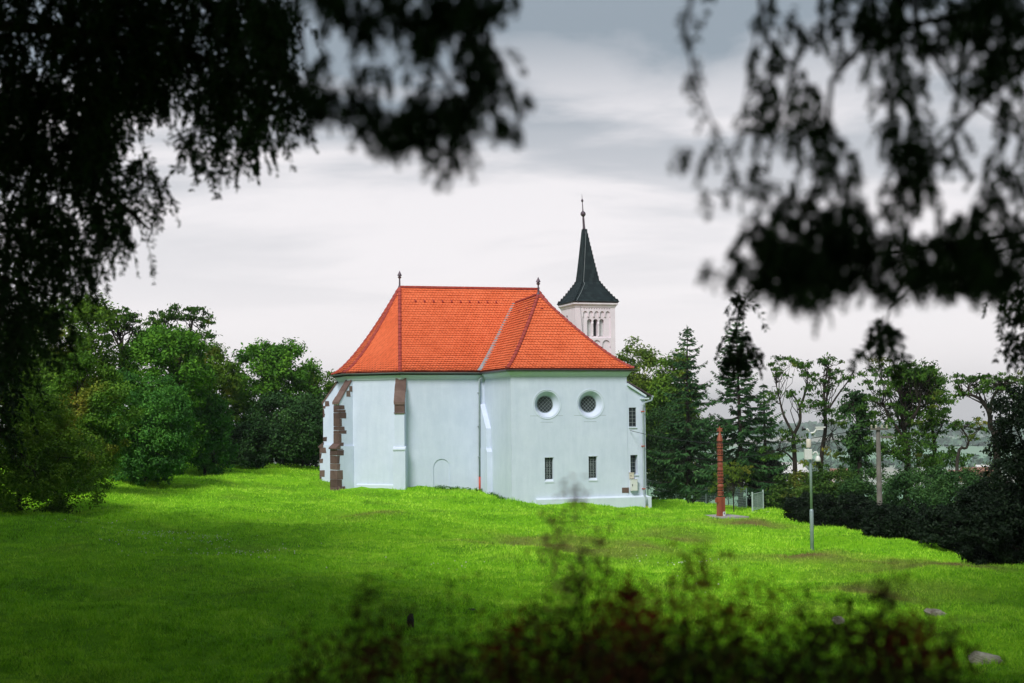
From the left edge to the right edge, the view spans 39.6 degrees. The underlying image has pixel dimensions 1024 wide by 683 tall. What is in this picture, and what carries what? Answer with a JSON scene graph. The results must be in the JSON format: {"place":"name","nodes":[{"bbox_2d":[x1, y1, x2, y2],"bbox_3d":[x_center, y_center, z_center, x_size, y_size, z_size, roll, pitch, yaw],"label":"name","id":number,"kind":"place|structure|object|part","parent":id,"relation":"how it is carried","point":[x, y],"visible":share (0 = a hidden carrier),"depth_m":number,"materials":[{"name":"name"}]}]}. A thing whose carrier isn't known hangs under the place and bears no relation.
{"place":"outdoors","nodes":[
{"label":"outdoors","id":0,"kind":"place"},
{"bbox_2d":[189,0,535,192],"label":"overhanging conifer","id":1,"kind":"object","parent":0,"point":[416,124],"visible":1,"depth_m":3.47,"materials":[{"name":"black plant"}]},
{"bbox_2d":[0,462,1023,682],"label":"ground","id":2,"kind":"structure","parent":0,"point":[212,655],"depth_m":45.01,"materials":[{"name":"green plant"}]},
{"bbox_2d":[0,198,52,466],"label":"overhanging conifer","id":3,"kind":"object","parent":2,"relation":"on","point":[5,420],"visible":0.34,"depth_m":26.73,"materials":[{"name":"green plant"}]},
{"bbox_2d":[0,369,100,512],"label":"feathery shrub","id":4,"kind":"object","parent":2,"relation":"on","point":[50,476],"visible":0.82,"depth_m":59.24,"materials":[{"name":"green plant"}]},
{"bbox_2d":[0,290,130,436],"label":"leafy tree","id":5,"kind":"object","parent":2,"relation":"on","point":[87,344],"visible":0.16,"depth_m":86.81,"materials":[{"name":"green plant"}]},
{"bbox_2d":[25,423,122,513],"bbox_3d":[-19.840,5.730,62.836,4.495,4.510,5.030,-1,-3,0],"label":"thicket shrub","id":6,"kind":"object","parent":2,"relation":"on","point":[59,504],"visible":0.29,"depth_m":62.55,"materials":[{"name":"green plant"}]},
{"bbox_2d":[43,350,149,493],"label":"feathery shrub","id":7,"kind":"object","parent":2,"relation":"on","point":[91,401],"visible":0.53,"depth_m":69.47,"materials":[{"name":"green plant"}]},
{"bbox_2d":[95,305,150,408],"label":"robinia tree","id":8,"kind":"object","parent":2,"relation":"on","point":[130,317],"visible":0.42,"depth_m":94.76,"materials":[{"name":"green plant"}]},
{"bbox_2d":[96,367,200,486],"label":"feathery shrub","id":9,"kind":"object","parent":2,"relation":"on","point":[147,463],"visible":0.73,"depth_m":77.01,"materials":[{"name":"green plant"}]},
{"bbox_2d":[0,0,322,393],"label":"overhanging conifer","id":10,"kind":"object","parent":2,"relation":"on","point":[132,76],"visible":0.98,"depth_m":9.52,"materials":[{"name":"black plant"}]},
{"bbox_2d":[107,324,218,463],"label":"leafy tree","id":11,"kind":"object","parent":2,"relation":"on","point":[144,351],"visible":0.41,"depth_m":88.55,"materials":[{"name":"green plant"}]},
{"bbox_2d":[133,302,222,369],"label":"robinia tree","id":12,"kind":"object","parent":2,"relation":"on","point":[164,317],"visible":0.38,"depth_m":97.16,"materials":[{"name":"green plant"}]},
{"bbox_2d":[159,431,199,475],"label":"feathery shrub","id":13,"kind":"object","parent":2,"relation":"on","point":[191,456],"visible":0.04,"depth_m":85.67,"materials":[{"name":"green plant"}]},
{"bbox_2d":[169,339,249,457],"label":"leafy tree","id":14,"kind":"object","parent":2,"relation":"on","point":[227,374],"visible":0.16,"depth_m":103.91,"materials":[{"name":"green plant"}]},
{"bbox_2d":[184,392,239,475],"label":"leafy tree","id":15,"kind":"object","parent":2,"relation":"on","point":[216,441],"visible":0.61,"depth_m":92.07,"materials":[{"name":"green plant"}]},
{"bbox_2d":[209,440,233,464],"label":"thicket shrub","id":16,"kind":"object","parent":2,"relation":"on","point":[213,460],"visible":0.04,"depth_m":110.27,"materials":[{"name":"green plant"}]},
{"bbox_2d":[211,440,279,464],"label":"thicket shrub","id":17,"kind":"object","parent":2,"relation":"on","point":[274,461],"visible":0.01,"depth_m":113.51,"materials":[{"name":"green plant"}]},
{"bbox_2d":[223,421,274,467],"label":"thicket shrub","id":18,"kind":"object","parent":2,"relation":"on","point":[247,436],"visible":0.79,"depth_m":100.13,"materials":[{"name":"green plant"}]},
{"bbox_2d":[223,337,326,463],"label":"leafy tree","id":19,"kind":"object","parent":2,"relation":"on","point":[273,366],"visible":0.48,"depth_m":108.24,"materials":[{"name":"green plant"}]},
{"bbox_2d":[242,390,328,467],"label":"thicket shrub","id":20,"kind":"object","parent":2,"relation":"on","point":[296,434],"visible":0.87,"depth_m":101.21,"materials":[{"name":"green plant"}]},
{"bbox_2d":[284,459,319,465],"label":"thicket shrub","id":21,"kind":"object","parent":2,"relation":"on","point":[309,463],"depth_m":116.13,"materials":[{"name":"green plant"}]},
{"bbox_2d":[304,369,335,466],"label":"leafy tree","id":22,"kind":"object","parent":2,"relation":"on","point":[329,385],"visible":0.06,"depth_m":113.57,"materials":[{"name":"green plant"}]},
{"bbox_2d":[265,612,404,682],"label":"bank shrub","id":23,"kind":"object","parent":2,"relation":"on","point":[314,674],"visible":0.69,"depth_m":4.90,"materials":[{"name":"green plant"}]},
{"bbox_2d":[307,571,446,682],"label":"bank shrub","id":24,"kind":"object","parent":2,"relation":"on","point":[356,616],"visible":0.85,"depth_m":4.50,"materials":[{"name":"green plant"}]},
{"bbox_2d":[58,519,718,575],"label":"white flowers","id":25,"kind":"object","parent":2,"relation":"on","point":[264,550],"visible":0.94,"depth_m":48.38,"materials":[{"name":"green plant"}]},
{"bbox_2d":[329,613,471,682],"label":"bank shrub","id":26,"kind":"object","parent":2,"relation":"on","point":[382,660],"visible":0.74,"depth_m":4.45,"materials":[{"name":"green plant"}]},
{"bbox_2d":[407,613,413,629],"bbox_3d":[-2.269,6.325,31.724,0.184,0.545,0.226,8,4,0],"label":"upright stone","id":27,"kind":"object","parent":2,"relation":"on","point":[410,617],"visible":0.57,"depth_m":31.64,"materials":[{"name":"grey stone"}]},
{"bbox_2d":[370,554,489,682],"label":"bank shrub","id":28,"kind":"object","parent":2,"relation":"on","point":[429,622],"visible":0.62,"depth_m":4.87,"materials":[{"name":"green plant"}]},
{"bbox_2d":[435,484,505,499],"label":"wall weeds","id":29,"kind":"object","parent":2,"relation":"on","point":[459,487],"depth_m":83.60,"materials":[{"name":"green plant"}]},
{"bbox_2d":[401,620,557,682],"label":"bank shrub","id":30,"kind":"object","parent":2,"relation":"on","point":[453,679],"visible":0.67,"depth_m":4.11,"materials":[{"name":"green plant"}]},
{"bbox_2d":[318,199,653,507],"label":"church","id":31,"kind":"structure","parent":2,"relation":"on","point":[529,395],"depth_m":84.03,"materials":[{"name":"white paint"}]},
{"bbox_2d":[533,389,560,418],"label":"round window","id":32,"kind":"structure","parent":31,"relation":"in","point":[544,403],"depth_m":80.87,"materials":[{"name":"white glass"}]},
{"bbox_2d":[544,456,553,482],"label":"barred window","id":33,"kind":"structure","parent":31,"relation":"in","point":[548,461],"depth_m":80.53,"materials":[{"name":"grey glass"}]},
{"bbox_2d":[576,389,603,418],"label":"round window","id":34,"kind":"structure","parent":31,"relation":"in","point":[588,403],"depth_m":81.64,"materials":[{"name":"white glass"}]},
{"bbox_2d":[589,455,597,480],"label":"barred window","id":35,"kind":"structure","parent":31,"relation":"in","point":[592,459],"depth_m":81.30,"materials":[{"name":"grey glass"}]},
{"bbox_2d":[629,472,634,478],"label":"junction box","id":36,"kind":"object","parent":31,"relation":"attached to","point":[631,475],"visible":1,"depth_m":81.71,"materials":[{"name":"beige plastic"}]},
{"bbox_2d":[629,408,636,427],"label":"annex window","id":37,"kind":"structure","parent":31,"relation":"in","point":[632,411],"depth_m":82.12,"materials":[{"name":"black glass"}]},
{"bbox_2d":[630,479,637,490],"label":"meter cabinet","id":38,"kind":"object","parent":31,"relation":"attached to","point":[633,484],"visible":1,"depth_m":81.59,"materials":[{"name":"white metal"}]},
{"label":"door","id":39,"kind":"part","parent":38,"relation":"part of","materials":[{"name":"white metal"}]},
{"bbox_2d":[630,455,638,475],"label":"annex window","id":40,"kind":"structure","parent":31,"relation":"in","point":[632,457],"depth_m":82.22,"materials":[{"name":"black glass"}]},
{"bbox_2d":[452,593,592,682],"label":"bank shrub","id":41,"kind":"object","parent":2,"relation":"on","point":[518,629],"visible":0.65,"depth_m":4.01,"materials":[{"name":"green plant"}]},
{"bbox_2d":[461,596,614,682],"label":"bank shrub","id":42,"kind":"object","parent":2,"relation":"on","point":[524,667],"visible":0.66,"depth_m":3.88,"materials":[{"name":"green plant"}]},
{"bbox_2d":[507,474,630,682],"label":"bank shrub","id":43,"kind":"object","parent":2,"relation":"on","point":[600,542],"visible":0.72,"depth_m":4.19,"materials":[{"name":"green plant"}]},
{"bbox_2d":[516,529,647,682],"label":"bank shrub","id":44,"kind":"object","parent":2,"relation":"on","point":[575,607],"visible":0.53,"depth_m":4.16,"materials":[{"name":"green plant"}]},
{"bbox_2d":[531,615,693,682],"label":"bank shrub","id":45,"kind":"object","parent":2,"relation":"on","point":[610,671],"visible":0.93,"depth_m":3.65,"materials":[{"name":"green plant"}]},
{"bbox_2d":[550,565,708,682],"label":"bank shrub","id":46,"kind":"object","parent":2,"relation":"on","point":[631,594],"visible":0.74,"depth_m":3.78,"materials":[{"name":"green plant"}]},
{"bbox_2d":[616,336,664,488],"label":"leafy tree","id":47,"kind":"object","parent":2,"relation":"on","point":[647,360],"visible":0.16,"depth_m":121.38,"materials":[{"name":"green plant"}]},
{"bbox_2d":[580,611,749,682],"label":"bank shrub","id":48,"kind":"object","parent":2,"relation":"on","point":[680,658],"visible":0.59,"depth_m":3.81,"materials":[{"name":"green plant"}]},
{"bbox_2d":[645,402,698,499],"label":"thicket shrub","id":49,"kind":"object","parent":2,"relation":"on","point":[658,443],"visible":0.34,"depth_m":108.46,"materials":[{"name":"green plant"}]},
{"bbox_2d":[645,347,702,496],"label":"leafy tree","id":50,"kind":"object","parent":2,"relation":"on","point":[663,381],"visible":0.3,"depth_m":117.21,"materials":[{"name":"green plant"}]},
{"bbox_2d":[646,327,730,500],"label":"spruce tree","id":51,"kind":"object","parent":2,"relation":"on","point":[696,479],"visible":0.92,"depth_m":102.53,"materials":[{"name":"green plant"}]},
{"bbox_2d":[686,489,701,503],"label":"little shrub","id":52,"kind":"object","parent":2,"relation":"on","point":[691,498],"visible":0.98,"depth_m":94.50,"materials":[{"name":"green plant"}]},
{"bbox_2d":[647,479,746,507],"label":"fence","id":53,"kind":"object","parent":2,"relation":"on","point":[735,499],"visible":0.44,"depth_m":99.00,"materials":[{"name":"metal"}]},
{"bbox_2d":[680,418,730,502],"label":"thicket shrub","id":54,"kind":"object","parent":2,"relation":"on","point":[699,463],"visible":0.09,"depth_m":106.93,"materials":[{"name":"green plant"}]},
{"bbox_2d":[637,530,774,682],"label":"bank shrub","id":55,"kind":"object","parent":2,"relation":"on","point":[699,583],"visible":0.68,"depth_m":4.30,"materials":[{"name":"green plant"}]},
{"bbox_2d":[707,426,748,518],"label":"carved post","id":56,"kind":"object","parent":2,"relation":"on","point":[720,503],"visible":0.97,"depth_m":74.61,"materials":[{"name":"wood"}]},
{"bbox_2d":[708,460,753,511],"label":"young tree","id":57,"kind":"object","parent":2,"relation":"on","point":[734,479],"visible":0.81,"depth_m":84.71,"materials":[{"name":"green plant"}]},
{"bbox_2d":[680,321,792,506],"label":"spruce tree","id":58,"kind":"object","parent":2,"relation":"on","point":[743,427],"visible":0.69,"depth_m":96.39,"materials":[{"name":"green plant"}]},
{"bbox_2d":[665,615,829,682],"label":"bank shrub","id":59,"kind":"object","parent":2,"relation":"on","point":[746,667],"visible":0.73,"depth_m":3.74,"materials":[{"name":"green plant"}]},
{"bbox_2d":[692,568,821,682],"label":"bank shrub","id":60,"kind":"object","parent":2,"relation":"on","point":[756,643],"visible":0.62,"depth_m":4.44,"materials":[{"name":"green plant"}]},
{"bbox_2d":[751,490,763,510],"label":"garden gate","id":61,"kind":"structure","parent":2,"relation":"on","point":[759,506],"depth_m":84.38,"materials":[{"name":"metal"}]},
{"bbox_2d":[723,443,792,507],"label":"thicket shrub","id":62,"kind":"object","parent":2,"relation":"on","point":[770,475],"visible":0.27,"depth_m":98.47,"materials":[{"name":"green plant"}]},
{"bbox_2d":[743,384,783,502],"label":"spruce tree","id":63,"kind":"object","parent":2,"relation":"on","point":[770,436],"visible":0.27,"depth_m":100.68,"materials":[{"name":"green plant"}]},
{"bbox_2d":[764,469,813,509],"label":"hedge shrub","id":64,"kind":"object","parent":2,"relation":"on","point":[781,490],"visible":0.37,"depth_m":87.21,"materials":[{"name":"green plant"}]},
{"bbox_2d":[757,355,822,488],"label":"robinia tree","id":65,"kind":"object","parent":2,"relation":"on","point":[800,365],"visible":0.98,"depth_m":89.54,"materials":[{"name":"green plant"}]},
{"bbox_2d":[721,606,872,682],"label":"bank shrub","id":66,"kind":"object","parent":2,"relation":"on","point":[802,674],"visible":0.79,"depth_m":3.78,"materials":[{"name":"green plant"}]},
{"bbox_2d":[781,491,830,523],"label":"hedge shrub","id":67,"kind":"object","parent":2,"relation":"on","point":[797,508],"visible":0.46,"depth_m":74.10,"materials":[{"name":"green plant"}]},
{"bbox_2d":[801,427,824,550],"bbox_3d":[11.646,5.906,54.767,0.906,5.245,0.480,-1,-3,0],"label":"camera mast","id":68,"kind":"object","parent":2,"relation":"on","point":[808,453],"visible":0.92,"depth_m":54.71,"materials":[{"name":"metal"}]},
{"bbox_2d":[790,465,859,497],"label":"hedge shrub","id":69,"kind":"object","parent":2,"relation":"on","point":[824,483],"visible":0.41,"depth_m":79.26,"materials":[{"name":"green plant"}]},
{"bbox_2d":[793,352,857,477],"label":"robinia tree","id":70,"kind":"object","parent":2,"relation":"on","point":[827,387],"visible":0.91,"depth_m":86.93,"materials":[{"name":"green plant"}]},
{"bbox_2d":[752,573,917,682],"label":"bank shrub","id":71,"kind":"object","parent":2,"relation":"on","point":[802,615],"visible":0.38,"depth_m":4.35,"materials":[{"name":"green plant"}]},
{"bbox_2d":[763,602,919,682],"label":"bank shrub","id":72,"kind":"object","parent":2,"relation":"on","point":[799,655],"visible":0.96,"depth_m":3.74,"materials":[{"name":"green plant"}]},
{"bbox_2d":[813,490,876,530],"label":"hedge shrub","id":73,"kind":"object","parent":2,"relation":"on","point":[845,510],"visible":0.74,"depth_m":67.94,"materials":[{"name":"green plant"}]},
{"bbox_2d":[832,386,890,481],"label":"robinia tree","id":74,"kind":"object","parent":2,"relation":"on","point":[852,441],"visible":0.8,"depth_m":83.58,"materials":[{"name":"green plant"}]},
{"bbox_2d":[833,466,905,503],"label":"hedge shrub","id":75,"kind":"object","parent":2,"relation":"on","point":[867,488],"visible":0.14,"depth_m":75.44,"materials":[{"name":"green plant"}]},
{"bbox_2d":[870,425,892,527],"bbox_3d":[16.579,6.443,63.732,1.000,5.417,0.325,-1,-3,0],"label":"utility pole","id":76,"kind":"object","parent":2,"relation":"on","point":[878,468],"visible":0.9,"depth_m":63.71,"materials":[{"name":"concrete"}]},
{"bbox_2d":[630,427,869,443],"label":"service cable","id":77,"kind":"object","parent":76,"relation":"attached to","point":[755,443],"visible":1,"depth_m":71.69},
{"bbox_2d":[674,427,873,458],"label":"overhead wire","id":78,"kind":"object","parent":76,"relation":"attached to","point":[786,450],"visible":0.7,"depth_m":75.73,"materials":[{"name":"black metal"}]},
{"bbox_2d":[885,431,977,445],"bbox_3d":[19.167,4.427,64.801,5.292,0.750,0.022,1,-3,-23],"label":"overhead wire","id":79,"kind":"object","parent":76,"relation":"attached to","point":[925,442],"visible":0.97,"depth_m":64.59,"materials":[{"name":"black metal"}]},
{"bbox_2d":[828,558,952,682],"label":"bank shrub","id":80,"kind":"object","parent":2,"relation":"on","point":[882,596],"visible":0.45,"depth_m":4.00,"materials":[{"name":"green plant"}]},
{"bbox_2d":[860,501,936,541],"bbox_3d":[17.039,8.027,61.897,3.914,2.235,3.324,-1,-3,0],"label":"hedge shrub","id":81,"kind":"object","parent":2,"relation":"on","point":[892,520],"visible":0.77,"depth_m":61.01,"materials":[{"name":"green plant"}]},
{"bbox_2d":[856,357,951,496],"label":"robinia tree","id":82,"kind":"object","parent":2,"relation":"on","point":[917,395],"visible":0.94,"depth_m":79.55,"materials":[{"name":"green plant"}]},
{"bbox_2d":[876,464,956,510],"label":"hedge shrub","id":83,"kind":"object","parent":2,"relation":"on","point":[904,481],"visible":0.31,"depth_m":71.33,"materials":[{"name":"green plant"}]},
{"bbox_2d":[842,619,1005,682],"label":"bank shrub","id":84,"kind":"object","parent":2,"relation":"on","point":[955,672],"visible":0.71,"depth_m":3.84,"materials":[{"name":"green plant"}]},
{"bbox_2d":[872,595,981,682],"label":"bank shrub","id":85,"kind":"object","parent":2,"relation":"on","point":[916,638],"visible":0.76,"depth_m":3.88,"materials":[{"name":"green plant"}]},
{"bbox_2d":[888,360,974,486],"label":"robinia tree","id":86,"kind":"object","parent":2,"relation":"on","point":[933,423],"visible":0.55,"depth_m":80.63,"materials":[{"name":"green plant"}]},
{"bbox_2d":[924,608,945,616],"bbox_3d":[10.630,6.846,35.705,0.584,0.287,0.482,8,3,-5],"label":"flat rock","id":87,"kind":"object","parent":2,"relation":"on","point":[939,612],"visible":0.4,"depth_m":35.56,"materials":[{"name":"grey stone"}]},
{"bbox_2d":[911,499,979,551],"bbox_3d":[17.724,7.529,56.743,3.956,2.477,2.979,1,-3,-33],"label":"hedge shrub","id":88,"kind":"object","parent":2,"relation":"on","point":[937,523],"visible":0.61,"depth_m":55.92,"materials":[{"name":"green plant"}]},
{"bbox_2d":[909,466,995,547],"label":"hedge shrub","id":89,"kind":"object","parent":2,"relation":"on","point":[940,491],"visible":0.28,"depth_m":65.37,"materials":[{"name":"green plant"}]},
{"bbox_2d":[944,416,987,486],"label":"robinia tree","id":90,"kind":"object","parent":2,"relation":"on","point":[970,437],"visible":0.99,"depth_m":76.20,"materials":[{"name":"green plant"}]},
{"bbox_2d":[949,455,1019,546],"bbox_3d":[18.927,6.666,55.763,3.520,4.592,2.971,-1,-3,0],"label":"hedge shrub","id":91,"kind":"object","parent":2,"relation":"on","point":[966,500],"visible":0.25,"depth_m":55.52,"materials":[{"name":"green plant"}]},
{"bbox_2d":[968,651,1000,664],"bbox_3d":[9.573,6.439,28.719,0.840,0.326,0.551,8,2,-14],"label":"flat rock","id":92,"kind":"object","parent":2,"relation":"on","point":[979,655],"visible":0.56,"depth_m":28.53,"materials":[{"name":"grey stone"}]},
{"bbox_2d":[946,369,1023,473],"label":"robinia tree","id":93,"kind":"object","parent":2,"relation":"on","point":[988,380],"visible":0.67,"depth_m":68.46,"materials":[{"name":"green plant"}]},
{"bbox_2d":[972,438,1001,483],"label":"feathery shrub","id":94,"kind":"object","parent":2,"relation":"on","point":[986,461],"depth_m":71.91,"materials":[{"name":"green plant"}]},
{"bbox_2d":[954,500,1023,565],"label":"hedge shrub","id":95,"kind":"object","parent":2,"relation":"on","point":[994,546],"visible":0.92,"depth_m":49.22,"materials":[{"name":"green plant"}]},
{"bbox_2d":[970,381,1023,549],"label":"hedge shrub","id":96,"kind":"object","parent":2,"relation":"on","point":[1005,445],"visible":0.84,"depth_m":49.62,"materials":[{"name":"green plant"}]},
{"bbox_2d":[0,0,1023,428],"label":"sky","id":97,"kind":"structure","parent":0,"point":[316,253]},
{"bbox_2d":[5,431,1021,507],"bbox_3d":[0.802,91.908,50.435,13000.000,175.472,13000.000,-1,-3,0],"label":"hills","id":98,"kind":"structure","parent":0,"point":[969,450],"depth_m":1932.61,"materials":[{"name":"green plant"}]},
{"bbox_2d":[781,462,808,480],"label":"village house","id":99,"kind":"structure","parent":98,"relation":"on","point":[799,467],"depth_m":417.12,"materials":[{"name":"white paint"}]},
{"bbox_2d":[735,420,1023,487],"bbox_3d":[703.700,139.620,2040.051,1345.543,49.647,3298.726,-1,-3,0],"label":"wood","id":100,"kind":"object","parent":98,"relation":"on","point":[946,440],"visible":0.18,"depth_m":2225.76,"materials":[{"name":"green plant"}]},
{"bbox_2d":[961,467,990,476],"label":"village house","id":101,"kind":"structure","parent":98,"relation":"on","point":[976,468],"depth_m":467.75,"materials":[{"name":"white paint"}]},
{"bbox_2d":[666,0,1023,338],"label":"overhanging conifer","id":102,"kind":"object","parent":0,"point":[805,273],"visible":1,"depth_m":3.72,"materials":[{"name":"black plant"}]},
{"bbox_2d":[714,236,1023,388],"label":"overhanging conifer","id":103,"kind":"object","parent":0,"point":[890,333],"visible":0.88,"depth_m":10.85,"materials":[{"name":"green plant"}]}
]}

